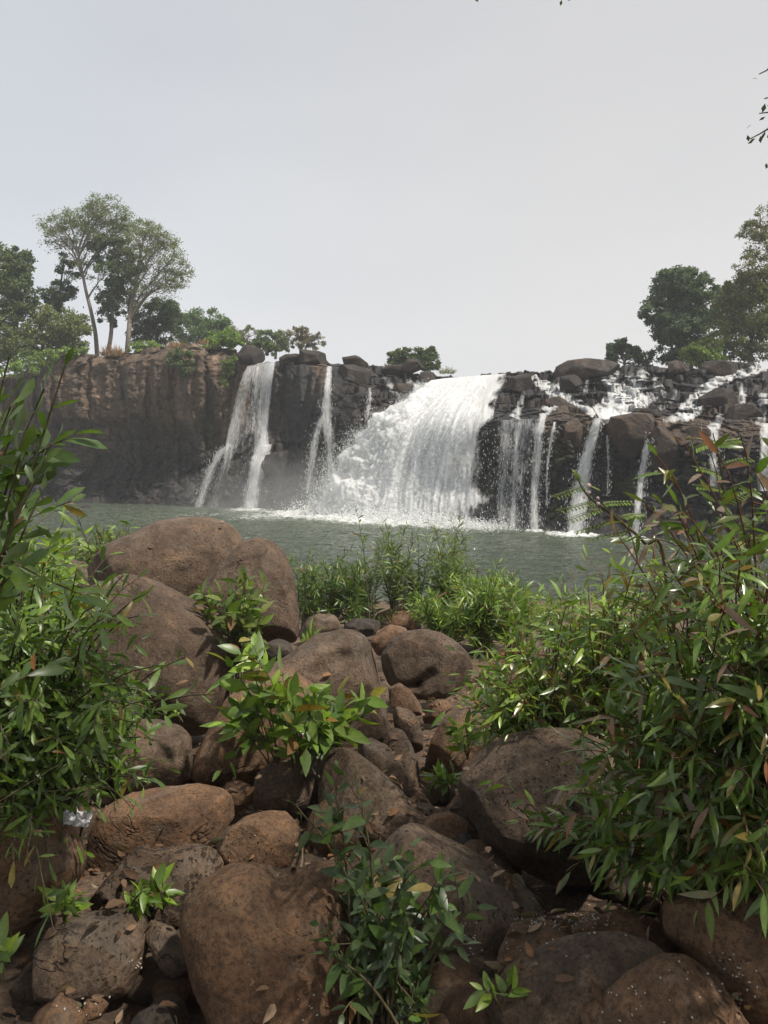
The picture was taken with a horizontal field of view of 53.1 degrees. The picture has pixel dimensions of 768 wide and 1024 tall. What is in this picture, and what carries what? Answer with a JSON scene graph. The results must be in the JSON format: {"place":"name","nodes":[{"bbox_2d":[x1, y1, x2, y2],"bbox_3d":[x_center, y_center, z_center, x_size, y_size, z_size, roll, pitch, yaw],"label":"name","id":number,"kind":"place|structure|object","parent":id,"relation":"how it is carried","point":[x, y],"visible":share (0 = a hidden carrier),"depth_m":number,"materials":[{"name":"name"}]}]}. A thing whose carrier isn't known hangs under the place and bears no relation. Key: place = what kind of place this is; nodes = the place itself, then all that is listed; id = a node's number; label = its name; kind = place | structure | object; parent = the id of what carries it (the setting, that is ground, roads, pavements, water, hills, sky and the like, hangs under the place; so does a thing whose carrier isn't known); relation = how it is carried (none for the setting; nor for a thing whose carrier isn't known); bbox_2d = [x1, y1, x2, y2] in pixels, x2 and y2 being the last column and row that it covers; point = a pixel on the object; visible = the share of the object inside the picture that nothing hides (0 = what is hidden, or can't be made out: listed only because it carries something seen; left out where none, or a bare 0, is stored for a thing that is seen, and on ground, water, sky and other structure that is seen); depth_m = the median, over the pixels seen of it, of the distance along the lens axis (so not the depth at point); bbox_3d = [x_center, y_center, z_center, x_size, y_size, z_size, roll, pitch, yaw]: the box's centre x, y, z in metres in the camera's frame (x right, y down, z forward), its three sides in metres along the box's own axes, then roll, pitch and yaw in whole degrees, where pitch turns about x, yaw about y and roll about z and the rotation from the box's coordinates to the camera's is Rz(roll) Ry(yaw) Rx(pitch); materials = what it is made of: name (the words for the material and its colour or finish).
{"place":"outdoors","nodes":[
{"label":"outdoors","id":0,"kind":"place"},
{"bbox_2d":[0,343,767,547],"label":"cliff","id":1,"kind":"structure","parent":0,"point":[156,420],"depth_m":54.87,"materials":[{"name":"stone"}]},
{"bbox_2d":[0,241,42,370],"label":"tree","id":2,"kind":"object","parent":1,"relation":"on","point":[16,266],"visible":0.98,"depth_m":61.10,"materials":[{"name":"green plant"}]},
{"bbox_2d":[2,346,88,378],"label":"bush","id":3,"kind":"object","parent":1,"relation":"on","point":[52,356],"visible":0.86,"depth_m":61.10,"materials":[{"name":"green plant"}]},
{"bbox_2d":[0,299,94,368],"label":"tree","id":4,"kind":"object","parent":1,"relation":"on","point":[70,329],"visible":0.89,"depth_m":61.87,"materials":[{"name":"green plant"}]},
{"bbox_2d":[36,248,81,353],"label":"tree","id":5,"kind":"object","parent":1,"relation":"on","point":[59,298],"visible":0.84,"depth_m":65.26,"materials":[{"name":"green plant"}]},
{"bbox_2d":[34,191,151,355],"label":"tree","id":6,"kind":"object","parent":1,"relation":"on","point":[95,216],"visible":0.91,"depth_m":64.06,"materials":[{"name":"green plant"}]},
{"bbox_2d":[82,233,146,355],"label":"tree","id":7,"kind":"object","parent":1,"relation":"on","point":[111,294],"visible":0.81,"depth_m":63.97,"materials":[{"name":"green plant"}]},
{"bbox_2d":[110,218,195,352],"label":"tree","id":8,"kind":"object","parent":1,"relation":"on","point":[158,245],"visible":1,"depth_m":63.24,"materials":[{"name":"green plant"}]},
{"bbox_2d":[124,296,185,345],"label":"tree","id":9,"kind":"object","parent":1,"relation":"on","point":[147,328],"visible":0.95,"depth_m":66.83,"materials":[{"name":"green plant"}]},
{"bbox_2d":[165,346,195,377],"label":"bush","id":10,"kind":"object","parent":1,"relation":"on","point":[175,358],"visible":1,"depth_m":57.74,"materials":[{"name":"green plant"}]},
{"bbox_2d":[171,306,242,345],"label":"tree","id":11,"kind":"object","parent":1,"relation":"on","point":[198,325],"visible":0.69,"depth_m":83.13,"materials":[{"name":"green plant"}]},
{"bbox_2d":[201,325,244,351],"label":"bush","id":12,"kind":"object","parent":1,"relation":"on","point":[228,341],"visible":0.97,"depth_m":59.45,"materials":[{"name":"green plant"}]},
{"bbox_2d":[188,362,274,508],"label":"waterfall","id":13,"kind":"structure","parent":1,"relation":"on","point":[266,369],"depth_m":56.76,"materials":[{"name":"liquid"}]},
{"bbox_2d":[237,344,264,364],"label":"rock","id":14,"kind":"object","parent":1,"relation":"on","point":[248,354],"visible":0.98,"depth_m":57.72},
{"bbox_2d":[254,329,294,358],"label":"tree","id":15,"kind":"object","parent":1,"relation":"on","point":[280,338],"visible":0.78,"depth_m":78.78,"materials":[{"name":"green plant"}]},
{"bbox_2d":[261,450,292,484],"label":"rock","id":16,"kind":"object","parent":1,"relation":"on","point":[275,466],"visible":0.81,"depth_m":54.34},
{"bbox_2d":[283,325,326,350],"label":"tree","id":17,"kind":"object","parent":1,"relation":"on","point":[308,340],"visible":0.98,"depth_m":78.58,"materials":[{"name":"green plant"}]},
{"bbox_2d":[301,366,337,500],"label":"waterfall","id":18,"kind":"structure","parent":1,"relation":"on","point":[326,406],"depth_m":52.25,"materials":[{"name":"liquid"}]},
{"bbox_2d":[338,364,372,385],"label":"rock","id":19,"kind":"object","parent":1,"relation":"on","point":[359,375],"visible":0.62,"depth_m":53.64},
{"bbox_2d":[264,374,525,532],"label":"waterfall","id":20,"kind":"structure","parent":1,"relation":"on","point":[401,461],"depth_m":46.85,"materials":[{"name":"white liquid"}]},
{"bbox_2d":[386,345,441,371],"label":"bush","id":21,"kind":"object","parent":1,"relation":"on","point":[427,356],"visible":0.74,"depth_m":55.52,"materials":[{"name":"green plant"}]},
{"bbox_2d":[460,418,529,529],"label":"waterfall","id":22,"kind":"structure","parent":1,"relation":"on","point":[515,456],"depth_m":41.92,"materials":[{"name":"liquid"}]},
{"bbox_2d":[521,413,549,530],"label":"waterfall","id":23,"kind":"structure","parent":1,"relation":"on","point":[538,443],"depth_m":40.34,"materials":[{"name":"liquid"}]},
{"bbox_2d":[531,374,595,417],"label":"cascade","id":24,"kind":"object","parent":1,"relation":"on","point":[571,399],"visible":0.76,"depth_m":46.74,"materials":[{"name":"liquid"}]},
{"bbox_2d":[564,418,588,454],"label":"rock","id":25,"kind":"object","parent":1,"relation":"on","point":[574,434],"visible":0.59,"depth_m":39.64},
{"bbox_2d":[555,414,602,533],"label":"waterfall","id":26,"kind":"structure","parent":1,"relation":"on","point":[583,470],"depth_m":38.84,"materials":[{"name":"liquid"}]},
{"bbox_2d":[553,358,619,380],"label":"rock","id":27,"kind":"object","parent":1,"relation":"on","point":[583,369],"visible":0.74,"depth_m":50.99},
{"bbox_2d":[593,369,663,424],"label":"cascade","id":28,"kind":"object","parent":1,"relation":"on","point":[605,413],"visible":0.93,"depth_m":45.10,"materials":[{"name":"liquid"}]},
{"bbox_2d":[605,412,654,459],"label":"rock","id":29,"kind":"object","parent":1,"relation":"on","point":[628,433],"visible":0.78,"depth_m":37.78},
{"bbox_2d":[604,337,657,367],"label":"tree","id":30,"kind":"object","parent":1,"relation":"on","point":[634,353],"visible":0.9,"depth_m":61.12,"materials":[{"name":"green plant"}]},
{"bbox_2d":[632,428,654,536],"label":"waterfall","id":31,"kind":"structure","parent":1,"relation":"on","point":[645,454],"depth_m":37.20,"materials":[{"name":"liquid"}]},
{"bbox_2d":[646,425,677,471],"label":"rock","id":32,"kind":"object","parent":1,"relation":"on","point":[664,443],"visible":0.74,"depth_m":36.95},
{"bbox_2d":[637,264,721,366],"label":"tree","id":33,"kind":"object","parent":1,"relation":"on","point":[683,288],"visible":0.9,"depth_m":60.35,"materials":[{"name":"green plant"}]},
{"bbox_2d":[676,337,727,368],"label":"bush","id":34,"kind":"object","parent":1,"relation":"on","point":[701,352],"visible":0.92,"depth_m":55.61,"materials":[{"name":"green plant"}]},
{"bbox_2d":[663,364,766,421],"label":"cascade","id":35,"kind":"object","parent":1,"relation":"on","point":[709,385],"visible":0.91,"depth_m":46.85,"materials":[{"name":"liquid"}]},
{"bbox_2d":[697,388,738,409],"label":"rock","id":36,"kind":"object","parent":1,"relation":"on","point":[716,397],"visible":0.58,"depth_m":41.64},
{"bbox_2d":[700,360,737,376],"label":"rock","id":37,"kind":"object","parent":1,"relation":"on","point":[719,368],"visible":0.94,"depth_m":50.04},
{"bbox_2d":[697,273,767,363],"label":"tree","id":38,"kind":"object","parent":1,"relation":"on","point":[741,321],"visible":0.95,"depth_m":56.46,"materials":[{"name":"green plant"}]},
{"bbox_2d":[726,403,764,419],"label":"rock","id":39,"kind":"object","parent":1,"relation":"on","point":[744,411],"visible":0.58,"depth_m":38.82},
{"bbox_2d":[731,204,767,289],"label":"tree","id":40,"kind":"object","parent":1,"relation":"on","point":[749,275],"visible":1,"depth_m":54.34,"materials":[{"name":"green plant"}]},
{"bbox_2d":[0,599,767,1023],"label":"ground","id":41,"kind":"structure","parent":0,"point":[578,901],"depth_m":3.44,"materials":[{"name":"soil"}]},
{"bbox_2d":[0,911,24,977],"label":"weed","id":42,"kind":"object","parent":41,"relation":"on","point":[8,947],"visible":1,"depth_m":2.06,"materials":[{"name":"green plant"}]},
{"bbox_2d":[12,970,41,1005],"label":"stone","id":43,"kind":"object","parent":41,"relation":"on","point":[22,990],"visible":0.42,"depth_m":2.58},
{"bbox_2d":[0,789,86,937],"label":"boulder","id":44,"kind":"object","parent":41,"relation":"on","point":[21,902],"visible":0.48,"depth_m":2.72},
{"bbox_2d":[0,339,106,712],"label":"shrub","id":45,"kind":"object","parent":41,"relation":"on","point":[19,573],"visible":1,"depth_m":1.48,"materials":[{"name":"green plant"}]},
{"bbox_2d":[0,503,125,846],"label":"shrub","id":46,"kind":"object","parent":41,"relation":"on","point":[58,553],"visible":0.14,"depth_m":3.29,"materials":[{"name":"green plant"}]},
{"bbox_2d":[39,992,88,1023],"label":"boulder","id":47,"kind":"object","parent":41,"relation":"on","point":[58,1014],"visible":0.99,"depth_m":2.21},
{"bbox_2d":[31,908,148,1006],"bbox_3d":[-0.995,1.526,2.624,0.378,0.311,0.318,-1,5,-19],"label":"boulder","id":48,"kind":"object","parent":41,"relation":"on","point":[89,967],"visible":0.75,"depth_m":2.53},
{"bbox_2d":[37,879,93,922],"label":"weed","id":49,"kind":"object","parent":48,"relation":"on","point":[64,904],"visible":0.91,"depth_m":2.64,"materials":[{"name":"green plant"}]},
{"bbox_2d":[123,876,162,919],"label":"weed","id":50,"kind":"object","parent":48,"relation":"on","point":[140,894],"visible":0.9,"depth_m":2.67,"materials":[{"name":"green plant"}]},
{"bbox_2d":[134,861,185,914],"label":"weed","id":51,"kind":"object","parent":48,"relation":"on","point":[160,876],"visible":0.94,"depth_m":2.80,"materials":[{"name":"green plant"}]},
{"bbox_2d":[46,511,138,564],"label":"shrub","id":52,"kind":"object","parent":41,"relation":"on","point":[81,554],"visible":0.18,"depth_m":9.59,"materials":[{"name":"green plant"}]},
{"bbox_2d":[0,503,214,957],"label":"shrub","id":53,"kind":"object","parent":41,"relation":"on","point":[29,727],"visible":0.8,"depth_m":2.38,"materials":[{"name":"green plant"}]},
{"bbox_2d":[125,956,163,1006],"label":"stone","id":54,"kind":"object","parent":41,"relation":"on","point":[148,977],"visible":0.34,"depth_m":2.60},
{"bbox_2d":[130,1004,174,1023],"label":"boulder","id":55,"kind":"object","parent":41,"relation":"on","point":[155,1014],"visible":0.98,"depth_m":2.20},
{"bbox_2d":[90,843,223,929],"bbox_3d":[-0.907,1.502,3.078,0.493,0.368,0.384,0,4,0],"label":"boulder","id":56,"kind":"object","parent":41,"relation":"on","point":[195,865],"visible":0.52,"depth_m":2.98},
{"bbox_2d":[86,783,234,871],"bbox_3d":[-1.054,1.534,3.692,0.660,0.366,0.377,0,4,0],"label":"boulder","id":57,"kind":"object","parent":41,"relation":"on","point":[198,813],"visible":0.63,"depth_m":3.54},
{"bbox_2d":[150,993,190,1023],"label":"stone","id":58,"kind":"object","parent":41,"relation":"on","point":[180,1012],"visible":0.61,"depth_m":2.43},
{"bbox_2d":[152,975,190,1006],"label":"stone","id":59,"kind":"object","parent":41,"relation":"on","point":[180,987],"visible":0.34,"depth_m":2.57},
{"bbox_2d":[145,920,188,979],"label":"boulder","id":60,"kind":"object","parent":59,"relation":"on","point":[163,942],"visible":0.79,"depth_m":2.58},
{"bbox_2d":[69,516,299,735],"bbox_3d":[-1.716,0.899,6.795,1.892,1.604,2.647,-1,4,-14],"label":"boulder","id":61,"kind":"object","parent":41,"relation":"on","point":[182,559],"visible":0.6,"depth_m":6.45,"materials":[{"name":"stone"}]},
{"bbox_2d":[189,564,273,695],"bbox_3d":[-1.141,1.111,5.801,0.631,1.479,0.635,-1,4,-8],"label":"shrub","id":62,"kind":"object","parent":41,"relation":"on","point":[231,620],"visible":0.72,"depth_m":5.75,"materials":[{"name":"green plant"}]},
{"bbox_2d":[224,780,252,811],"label":"boulder","id":63,"kind":"object","parent":41,"relation":"on","point":[242,800],"visible":0.63,"depth_m":4.19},
{"bbox_2d":[189,669,323,787],"bbox_3d":[-0.801,1.374,4.865,0.821,0.748,0.720,0,4,0],"label":"boulder","id":64,"kind":"object","parent":41,"relation":"on","point":[246,764],"visible":0.33,"depth_m":4.58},
{"bbox_2d":[217,810,298,868],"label":"boulder","id":65,"kind":"object","parent":41,"relation":"on","point":[276,832],"visible":0.68,"depth_m":3.23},
{"bbox_2d":[179,862,350,1023],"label":"boulder","id":66,"kind":"object","parent":41,"relation":"on","point":[241,923],"visible":0.84,"depth_m":2.26,"materials":[{"name":"stone"}]},
{"bbox_2d":[252,759,319,817],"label":"boulder","id":67,"kind":"object","parent":41,"relation":"on","point":[269,791],"visible":0.73,"depth_m":4.18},
{"bbox_2d":[201,631,387,824],"bbox_3d":[-0.481,1.198,4.287,0.980,1.136,0.819,2,5,21],"label":"shrub","id":68,"kind":"object","parent":41,"relation":"on","point":[304,716],"visible":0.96,"depth_m":4.17,"materials":[{"name":"green plant"}]},
{"bbox_2d":[300,614,341,642],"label":"boulder","id":69,"kind":"object","parent":41,"relation":"on","point":[328,622],"visible":0.5,"depth_m":11.00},
{"bbox_2d":[270,629,389,743],"bbox_3d":[-0.464,1.230,5.414,1.023,0.813,0.744,0,4,0],"label":"boulder","id":70,"kind":"object","parent":41,"relation":"on","point":[339,655],"visible":0.5,"depth_m":5.20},
{"bbox_2d":[304,800,363,856],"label":"stone","id":71,"kind":"object","parent":41,"relation":"on","point":[322,849],"visible":0.16,"depth_m":3.86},
{"bbox_2d":[287,543,382,636],"bbox_3d":[-0.904,1.259,12.567,1.832,1.563,1.750,0,4,0],"label":"shrub","id":72,"kind":"object","parent":41,"relation":"on","point":[313,598],"visible":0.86,"depth_m":12.24,"materials":[{"name":"green plant"}]},
{"bbox_2d":[345,618,379,636],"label":"boulder","id":73,"kind":"object","parent":41,"relation":"on","point":[366,627],"visible":0.73,"depth_m":11.45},
{"bbox_2d":[318,747,426,847],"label":"boulder","id":74,"kind":"object","parent":41,"relation":"on","point":[383,792],"visible":0.54,"depth_m":3.95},
{"bbox_2d":[1,517,750,1023],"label":"leaf litter","id":75,"kind":"object","parent":41,"relation":"on","point":[271,1009],"visible":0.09,"depth_m":2.66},
{"bbox_2d":[358,738,413,797],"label":"boulder","id":76,"kind":"object","parent":41,"relation":"on","point":[379,755],"visible":0.51,"depth_m":4.66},
{"bbox_2d":[370,624,406,655],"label":"boulder","id":77,"kind":"object","parent":41,"relation":"on","point":[382,637],"visible":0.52,"depth_m":8.32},
{"bbox_2d":[286,760,495,1023],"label":"shrub","id":78,"kind":"object","parent":41,"relation":"on","point":[382,950],"visible":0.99,"depth_m":2.29,"materials":[{"name":"green plant"}]},
{"bbox_2d":[375,607,418,630],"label":"boulder","id":79,"kind":"object","parent":41,"relation":"on","point":[401,618],"visible":0.54,"depth_m":12.63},
{"bbox_2d":[383,728,419,788],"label":"boulder","id":80,"kind":"object","parent":41,"relation":"on","point":[404,747],"visible":0.45,"depth_m":4.98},
{"bbox_2d":[388,683,422,715],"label":"boulder","id":81,"kind":"object","parent":41,"relation":"on","point":[401,695],"visible":0.81,"depth_m":5.98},
{"bbox_2d":[393,706,422,752],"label":"boulder","id":82,"kind":"object","parent":41,"relation":"on","point":[403,718],"visible":0.8,"depth_m":5.42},
{"bbox_2d":[344,511,485,629],"bbox_3d":[0.481,1.030,12.848,2.526,2.073,1.671,0,4,0],"label":"shrub","id":83,"kind":"object","parent":41,"relation":"on","point":[396,588],"visible":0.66,"depth_m":12.71,"materials":[{"name":"green plant"}]},
{"bbox_2d":[381,629,472,699],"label":"boulder","id":84,"kind":"object","parent":41,"relation":"on","point":[418,662],"visible":0.85,"depth_m":6.91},
{"bbox_2d":[425,781,455,806],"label":"boulder","id":85,"kind":"object","parent":41,"relation":"on","point":[435,797],"visible":0.66,"depth_m":4.29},
{"bbox_2d":[345,823,546,963],"bbox_3d":[0.274,1.522,2.975,0.786,0.592,0.574,3,5,37],"label":"boulder","id":86,"kind":"object","parent":41,"relation":"on","point":[489,931],"visible":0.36,"depth_m":2.83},
{"bbox_2d":[416,953,480,992],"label":"stone","id":87,"kind":"object","parent":41,"relation":"on","point":[444,974],"visible":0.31,"depth_m":2.54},
{"bbox_2d":[423,811,479,840],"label":"boulder","id":88,"kind":"object","parent":41,"relation":"on","point":[456,825],"visible":0.5,"depth_m":3.68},
{"bbox_2d":[424,702,500,780],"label":"boulder","id":89,"kind":"object","parent":41,"relation":"on","point":[437,750],"visible":0.35,"depth_m":4.87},
{"bbox_2d":[441,714,489,759],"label":"weed","id":90,"kind":"object","parent":41,"relation":"on","point":[475,738],"visible":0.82,"depth_m":4.61,"materials":[{"name":"green plant"}]},
{"bbox_2d":[439,978,495,1023],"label":"stone","id":91,"kind":"object","parent":41,"relation":"on","point":[454,1003],"visible":0.34,"depth_m":2.39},
{"bbox_2d":[396,558,547,655],"bbox_3d":[1.291,1.382,10.362,2.299,1.505,1.884,0,4,0],"label":"shrub","id":92,"kind":"object","parent":41,"relation":"on","point":[452,622],"visible":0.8,"depth_m":10.05,"materials":[{"name":"green plant"}]},
{"bbox_2d":[464,839,521,876],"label":"stone","id":93,"kind":"object","parent":41,"relation":"on","point":[477,846],"visible":0.23,"depth_m":3.40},
{"bbox_2d":[493,918,566,978],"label":"boulder","id":94,"kind":"object","parent":41,"relation":"on","point":[542,933],"visible":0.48,"depth_m":2.53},
{"bbox_2d":[457,727,627,885],"bbox_3d":[0.723,1.311,3.455,0.772,0.682,0.654,0,4,0],"label":"boulder","id":95,"kind":"object","parent":41,"relation":"on","point":[529,761],"visible":0.72,"depth_m":3.28,"materials":[{"name":"stone"}]},
{"bbox_2d":[422,506,708,836],"bbox_3d":[1.002,0.864,3.958,1.642,1.803,1.293,0,4,0],"label":"shrub","id":96,"kind":"object","parent":41,"relation":"on","point":[524,702],"visible":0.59,"depth_m":3.69,"materials":[{"name":"green plant"}]},
{"bbox_2d":[485,931,665,1023],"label":"boulder","id":97,"kind":"object","parent":41,"relation":"on","point":[603,960],"visible":0.61,"depth_m":2.23,"materials":[{"name":"stone"}]},
{"bbox_2d":[463,963,530,1011],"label":"weed","id":98,"kind":"object","parent":97,"relation":"on","point":[480,998],"visible":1,"depth_m":2.21,"materials":[{"name":"green plant"}]},
{"bbox_2d":[519,572,632,667],"bbox_3d":[2.466,1.355,9.666,1.722,1.284,1.751,0,4,0],"label":"shrub","id":99,"kind":"object","parent":41,"relation":"on","point":[544,616],"visible":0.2,"depth_m":9.39,"materials":[{"name":"green plant"}]},
{"bbox_2d":[571,909,670,952],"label":"boulder","id":100,"kind":"object","parent":41,"relation":"on","point":[632,924],"visible":0.46,"depth_m":2.62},
{"bbox_2d":[477,527,767,940],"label":"shrub","id":101,"kind":"object","parent":41,"relation":"on","point":[700,827],"visible":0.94,"depth_m":2.23,"materials":[{"name":"green plant"}]},
{"bbox_2d":[553,433,761,657],"bbox_3d":[0.950,0.706,2.906,0.640,1.989,0.535,0,4,0],"label":"mimosa plant","id":102,"kind":"object","parent":41,"relation":"on","point":[577,476],"visible":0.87,"depth_m":2.98,"materials":[{"name":"green plant"}]},
{"bbox_2d":[579,953,748,1023],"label":"boulder","id":103,"kind":"object","parent":41,"relation":"on","point":[684,1004],"visible":0.93,"depth_m":2.08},
{"bbox_2d":[603,417,767,682],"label":"shrub","id":104,"kind":"object","parent":41,"relation":"on","point":[740,540],"visible":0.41,"depth_m":2.46,"materials":[{"name":"green plant"}]},
{"bbox_2d":[662,890,767,1023],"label":"boulder","id":105,"kind":"object","parent":41,"relation":"on","point":[745,942],"visible":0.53,"depth_m":2.27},
{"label":"stone","id":106,"kind":"object","parent":41,"relation":"on","visible":0},
{"bbox_2d":[112,719,192,790],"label":"boulder","id":107,"kind":"object","parent":106,"relation":"on","point":[175,741],"visible":0.52,"depth_m":4.48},
{"bbox_2d":[0,0,767,376],"label":"sky","id":108,"kind":"structure","parent":0,"point":[497,186],"materials":[{"name":"grey"}]},
{"bbox_2d":[1,502,767,600],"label":"pool water","id":109,"kind":"structure","parent":0,"point":[537,555],"depth_m":34.36,"materials":[{"name":"liquid"}]},
{"bbox_2d":[419,759,461,796],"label":"weed","id":110,"kind":"object","parent":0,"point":[443,777],"visible":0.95,"depth_m":4.12,"materials":[{"name":"green plant"}]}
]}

